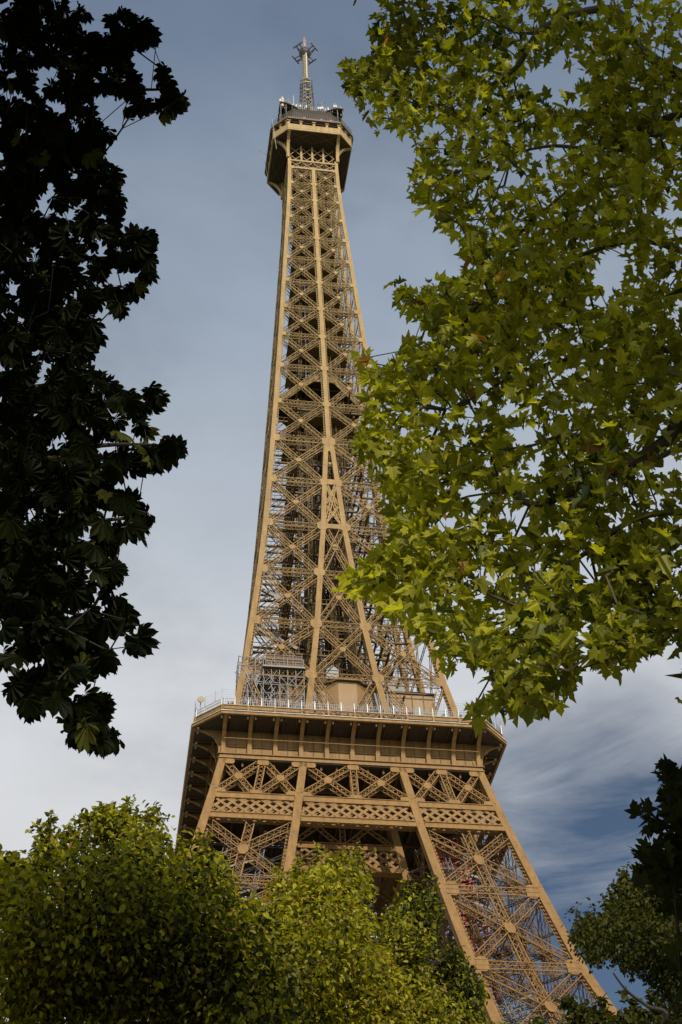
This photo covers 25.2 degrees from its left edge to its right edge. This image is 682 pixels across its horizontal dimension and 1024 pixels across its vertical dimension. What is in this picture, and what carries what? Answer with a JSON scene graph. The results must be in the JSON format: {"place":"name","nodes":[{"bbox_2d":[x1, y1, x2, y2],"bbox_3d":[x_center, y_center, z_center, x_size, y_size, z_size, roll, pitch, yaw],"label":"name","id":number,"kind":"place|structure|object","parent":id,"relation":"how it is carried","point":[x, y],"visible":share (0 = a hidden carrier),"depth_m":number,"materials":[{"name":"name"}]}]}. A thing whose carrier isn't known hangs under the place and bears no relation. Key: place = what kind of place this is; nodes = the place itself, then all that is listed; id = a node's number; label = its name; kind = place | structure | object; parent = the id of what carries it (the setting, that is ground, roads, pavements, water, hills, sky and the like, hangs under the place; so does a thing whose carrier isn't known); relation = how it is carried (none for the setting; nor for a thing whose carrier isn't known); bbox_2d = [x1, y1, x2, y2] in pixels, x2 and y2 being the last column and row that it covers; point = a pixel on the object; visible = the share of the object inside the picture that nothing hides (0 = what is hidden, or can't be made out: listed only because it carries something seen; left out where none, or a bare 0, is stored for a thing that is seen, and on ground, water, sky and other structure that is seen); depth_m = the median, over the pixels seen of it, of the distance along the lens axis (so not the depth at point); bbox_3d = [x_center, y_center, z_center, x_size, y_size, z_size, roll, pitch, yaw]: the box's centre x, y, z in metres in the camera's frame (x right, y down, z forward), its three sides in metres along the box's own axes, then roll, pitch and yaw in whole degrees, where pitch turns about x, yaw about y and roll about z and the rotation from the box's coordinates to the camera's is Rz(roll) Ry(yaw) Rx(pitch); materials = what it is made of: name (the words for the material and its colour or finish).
{"place":"outdoors","nodes":[
{"label":"outdoors","id":0,"kind":"place"},
{"bbox_2d":[0,794,328,1023],"bbox_3d":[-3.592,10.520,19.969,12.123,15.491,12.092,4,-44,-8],"label":"lime tree","id":1,"kind":"object","parent":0,"point":[129,941],"visible":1,"depth_m":20.67,"materials":[{"name":"green plant"}]},
{"bbox_2d":[224,839,452,1023],"bbox_3d":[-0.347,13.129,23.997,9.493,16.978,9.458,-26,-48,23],"label":"lime tree","id":2,"kind":"object","parent":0,"point":[331,947],"visible":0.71,"depth_m":25.49,"materials":[{"name":"green plant"}]},
{"bbox_2d":[0,0,681,1023],"label":"sky","id":3,"kind":"structure","parent":0,"point":[564,785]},
{"bbox_3d":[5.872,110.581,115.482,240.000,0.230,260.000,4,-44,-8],"label":"square","id":4,"kind":"structure","parent":0,"visible":0},
{"bbox_2d":[136,37,617,1023],"bbox_3d":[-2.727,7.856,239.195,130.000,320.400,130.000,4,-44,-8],"label":"lattice tower","id":5,"kind":"structure","parent":4,"relation":"on","point":[404,793],"depth_m":203.86,"materials":[{"name":"metal"}]},
{"bbox_2d":[197,696,203,714],"bbox_3d":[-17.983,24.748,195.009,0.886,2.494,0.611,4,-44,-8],"label":"floodlight","id":6,"kind":"object","parent":5,"relation":"attached to","point":[200,699],"visible":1,"depth_m":195.32,"materials":[{"name":"grey metal"}]},
{"bbox_2d":[235,653,305,712],"bbox_3d":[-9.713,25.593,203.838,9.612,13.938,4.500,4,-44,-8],"label":"scaffold","id":7,"kind":"object","parent":5,"relation":"on","point":[268,686],"visible":0.44,"depth_m":205.39,"materials":[{"name":"metal"}]},
{"bbox_2d":[360,870,520,1023],"bbox_3d":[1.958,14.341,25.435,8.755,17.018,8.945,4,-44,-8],"label":"lime tree","id":8,"kind":"object","parent":4,"relation":"on","point":[410,926],"visible":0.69,"depth_m":28.23,"materials":[{"name":"green plant"}]},
{"bbox_2d":[523,972,676,1023],"bbox_3d":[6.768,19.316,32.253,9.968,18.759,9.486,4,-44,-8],"label":"lime tree","id":9,"kind":"object","parent":4,"relation":"on","point":[581,1013],"visible":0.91,"depth_m":37.22,"materials":[{"name":"green plant"}]},
{"bbox_2d":[561,862,681,1023],"bbox_3d":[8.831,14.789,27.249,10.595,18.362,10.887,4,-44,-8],"label":"lime tree","id":10,"kind":"object","parent":4,"relation":"on","point":[635,929],"visible":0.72,"depth_m":30.63,"materials":[{"name":"green plant"}]},
{"label":"ground","id":11,"kind":"structure","parent":0,"visible":0},
{"bbox_2d":[0,0,190,759],"bbox_3d":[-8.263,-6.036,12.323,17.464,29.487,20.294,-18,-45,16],"label":"chestnut tree","id":12,"kind":"object","parent":11,"relation":"on","point":[42,591],"visible":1,"depth_m":14.71,"materials":[{"name":"green plant"}]},
{"bbox_2d":[331,0,681,738],"bbox_3d":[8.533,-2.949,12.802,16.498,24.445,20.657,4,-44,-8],"label":"plane tree","id":13,"kind":"object","parent":11,"relation":"on","point":[639,622],"visible":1,"depth_m":13.80,"materials":[{"name":"green plant"}]},
{"bbox_2d":[624,238,681,1007],"bbox_3d":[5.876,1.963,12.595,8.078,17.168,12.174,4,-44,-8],"label":"plane tree","id":14,"kind":"object","parent":11,"relation":"on","point":[659,869],"visible":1,"depth_m":13.64,"materials":[{"name":"green plant"}]}
]}

